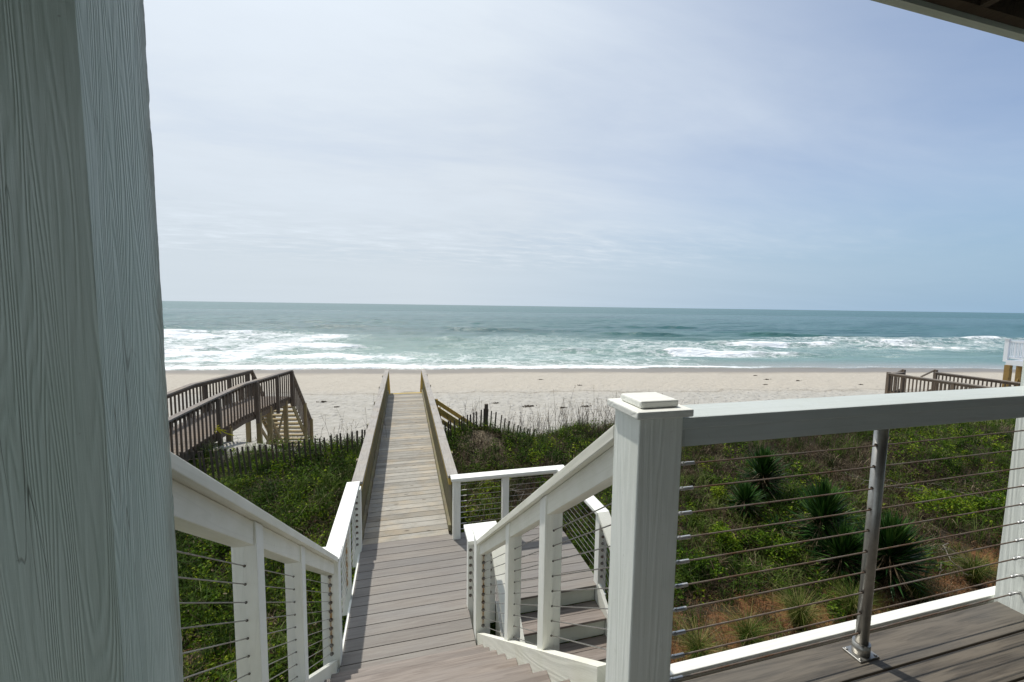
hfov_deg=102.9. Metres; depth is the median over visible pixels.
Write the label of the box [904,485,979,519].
leafy shrub
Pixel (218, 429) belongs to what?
leafy shrub
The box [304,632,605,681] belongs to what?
staircase
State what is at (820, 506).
yucca
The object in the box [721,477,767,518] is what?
yucca
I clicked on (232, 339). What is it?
sea surf
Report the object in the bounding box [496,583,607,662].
staircase
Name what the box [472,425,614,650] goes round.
stair railing
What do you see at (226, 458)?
sand fence
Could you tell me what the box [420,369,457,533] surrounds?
boardwalk railing
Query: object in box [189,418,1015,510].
crest grass
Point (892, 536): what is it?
yucca
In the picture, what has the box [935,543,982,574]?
dead branch
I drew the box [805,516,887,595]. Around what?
yucca
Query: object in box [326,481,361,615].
landing railing
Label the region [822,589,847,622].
leafy shrub
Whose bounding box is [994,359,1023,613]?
porch post
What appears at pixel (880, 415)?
deck railing
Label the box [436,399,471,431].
beach steps
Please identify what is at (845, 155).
sky
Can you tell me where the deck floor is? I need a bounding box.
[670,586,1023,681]
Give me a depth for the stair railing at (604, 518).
4.54 m
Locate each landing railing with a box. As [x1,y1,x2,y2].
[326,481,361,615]
[450,465,563,539]
[464,521,496,625]
[557,469,608,601]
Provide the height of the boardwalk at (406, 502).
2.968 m
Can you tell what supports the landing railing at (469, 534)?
attached to the landing
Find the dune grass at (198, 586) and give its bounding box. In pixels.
[175,416,1015,681]
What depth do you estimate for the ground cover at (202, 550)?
7.89 m
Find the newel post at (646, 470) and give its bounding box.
[605,392,693,681]
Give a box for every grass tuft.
[672,603,742,660]
[710,595,790,649]
[753,569,854,632]
[810,570,891,619]
[883,566,961,603]
[924,533,998,588]
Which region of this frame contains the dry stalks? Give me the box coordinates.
[247,390,976,475]
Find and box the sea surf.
[163,308,1023,369]
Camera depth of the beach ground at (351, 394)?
25.85 m
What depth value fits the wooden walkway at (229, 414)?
11.58 m
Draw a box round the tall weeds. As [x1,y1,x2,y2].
[177,423,1011,626]
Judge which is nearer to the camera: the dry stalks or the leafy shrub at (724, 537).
the leafy shrub at (724, 537)
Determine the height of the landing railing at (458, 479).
1.065 m
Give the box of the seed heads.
[255,386,711,451]
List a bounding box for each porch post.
[0,0,183,681]
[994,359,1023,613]
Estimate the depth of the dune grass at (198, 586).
7.65 m
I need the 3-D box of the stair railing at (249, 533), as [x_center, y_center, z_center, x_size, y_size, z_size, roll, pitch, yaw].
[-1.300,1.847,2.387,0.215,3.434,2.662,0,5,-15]
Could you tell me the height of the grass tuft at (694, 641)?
0.632 m
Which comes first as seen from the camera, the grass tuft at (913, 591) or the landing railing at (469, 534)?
the landing railing at (469, 534)
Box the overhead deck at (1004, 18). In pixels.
[871,0,1023,41]
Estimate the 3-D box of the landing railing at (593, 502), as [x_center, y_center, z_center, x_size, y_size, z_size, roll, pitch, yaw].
[0.871,2.416,5.274,0.150,1.065,1.337,0,5,-15]
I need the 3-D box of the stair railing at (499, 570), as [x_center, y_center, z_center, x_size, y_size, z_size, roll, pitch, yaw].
[0.045,3.288,3.523,0.170,2.523,1.798,0,5,-15]
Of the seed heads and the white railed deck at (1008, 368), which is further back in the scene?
the white railed deck at (1008, 368)
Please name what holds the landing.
on the beach ground at (351, 394)
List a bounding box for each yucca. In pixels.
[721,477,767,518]
[737,443,793,503]
[785,476,864,565]
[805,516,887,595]
[845,508,952,603]
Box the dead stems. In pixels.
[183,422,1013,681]
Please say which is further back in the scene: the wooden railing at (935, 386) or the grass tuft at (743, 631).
the wooden railing at (935, 386)
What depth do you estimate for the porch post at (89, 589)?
0.77 m
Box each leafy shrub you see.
[214,425,233,435]
[676,547,728,583]
[708,521,743,555]
[710,486,735,506]
[737,525,801,566]
[761,512,795,539]
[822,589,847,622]
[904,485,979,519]
[964,490,1005,514]
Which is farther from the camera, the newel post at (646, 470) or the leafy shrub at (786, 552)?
the leafy shrub at (786, 552)
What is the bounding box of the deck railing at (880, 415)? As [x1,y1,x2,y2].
[670,386,1023,681]
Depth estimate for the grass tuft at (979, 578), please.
6.68 m
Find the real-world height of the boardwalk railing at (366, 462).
2.358 m
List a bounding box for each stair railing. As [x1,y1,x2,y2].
[170,452,342,681]
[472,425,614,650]
[489,529,524,642]
[598,512,610,594]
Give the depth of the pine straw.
6.12 m
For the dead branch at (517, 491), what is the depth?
8.14 m
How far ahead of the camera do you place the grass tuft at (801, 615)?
5.82 m
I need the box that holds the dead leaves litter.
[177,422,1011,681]
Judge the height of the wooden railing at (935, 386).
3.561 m
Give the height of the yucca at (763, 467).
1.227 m
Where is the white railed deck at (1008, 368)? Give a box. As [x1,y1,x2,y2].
[1002,338,1023,386]
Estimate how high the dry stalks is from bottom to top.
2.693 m
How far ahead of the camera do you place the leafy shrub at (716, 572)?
6.69 m
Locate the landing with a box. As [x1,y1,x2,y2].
[337,525,605,672]
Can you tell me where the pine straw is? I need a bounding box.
[178,509,998,679]
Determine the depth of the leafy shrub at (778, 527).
7.56 m
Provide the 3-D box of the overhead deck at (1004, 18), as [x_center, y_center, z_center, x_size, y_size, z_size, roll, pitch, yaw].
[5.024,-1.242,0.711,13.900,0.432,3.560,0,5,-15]
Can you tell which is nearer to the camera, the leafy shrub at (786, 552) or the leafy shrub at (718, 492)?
the leafy shrub at (786, 552)
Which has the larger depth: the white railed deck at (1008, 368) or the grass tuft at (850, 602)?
the white railed deck at (1008, 368)
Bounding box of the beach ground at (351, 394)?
[165,368,1015,681]
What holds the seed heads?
attached to the dry stalks
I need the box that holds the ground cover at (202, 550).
[175,418,1015,681]
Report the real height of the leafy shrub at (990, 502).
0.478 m
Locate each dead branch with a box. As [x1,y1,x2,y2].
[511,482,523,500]
[927,482,999,499]
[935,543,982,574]
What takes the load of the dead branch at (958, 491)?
on the beach ground at (351, 394)
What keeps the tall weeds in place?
on the beach ground at (351, 394)
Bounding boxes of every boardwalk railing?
[352,370,389,540]
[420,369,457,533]
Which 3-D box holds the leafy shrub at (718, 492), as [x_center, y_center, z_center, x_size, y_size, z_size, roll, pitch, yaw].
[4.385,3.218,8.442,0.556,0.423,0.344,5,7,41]
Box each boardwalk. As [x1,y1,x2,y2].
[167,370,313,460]
[362,392,449,544]
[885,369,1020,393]
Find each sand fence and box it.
[179,429,365,480]
[442,404,534,439]
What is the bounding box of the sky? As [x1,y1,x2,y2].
[143,0,1023,312]
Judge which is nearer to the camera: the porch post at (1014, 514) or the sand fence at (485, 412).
the porch post at (1014, 514)

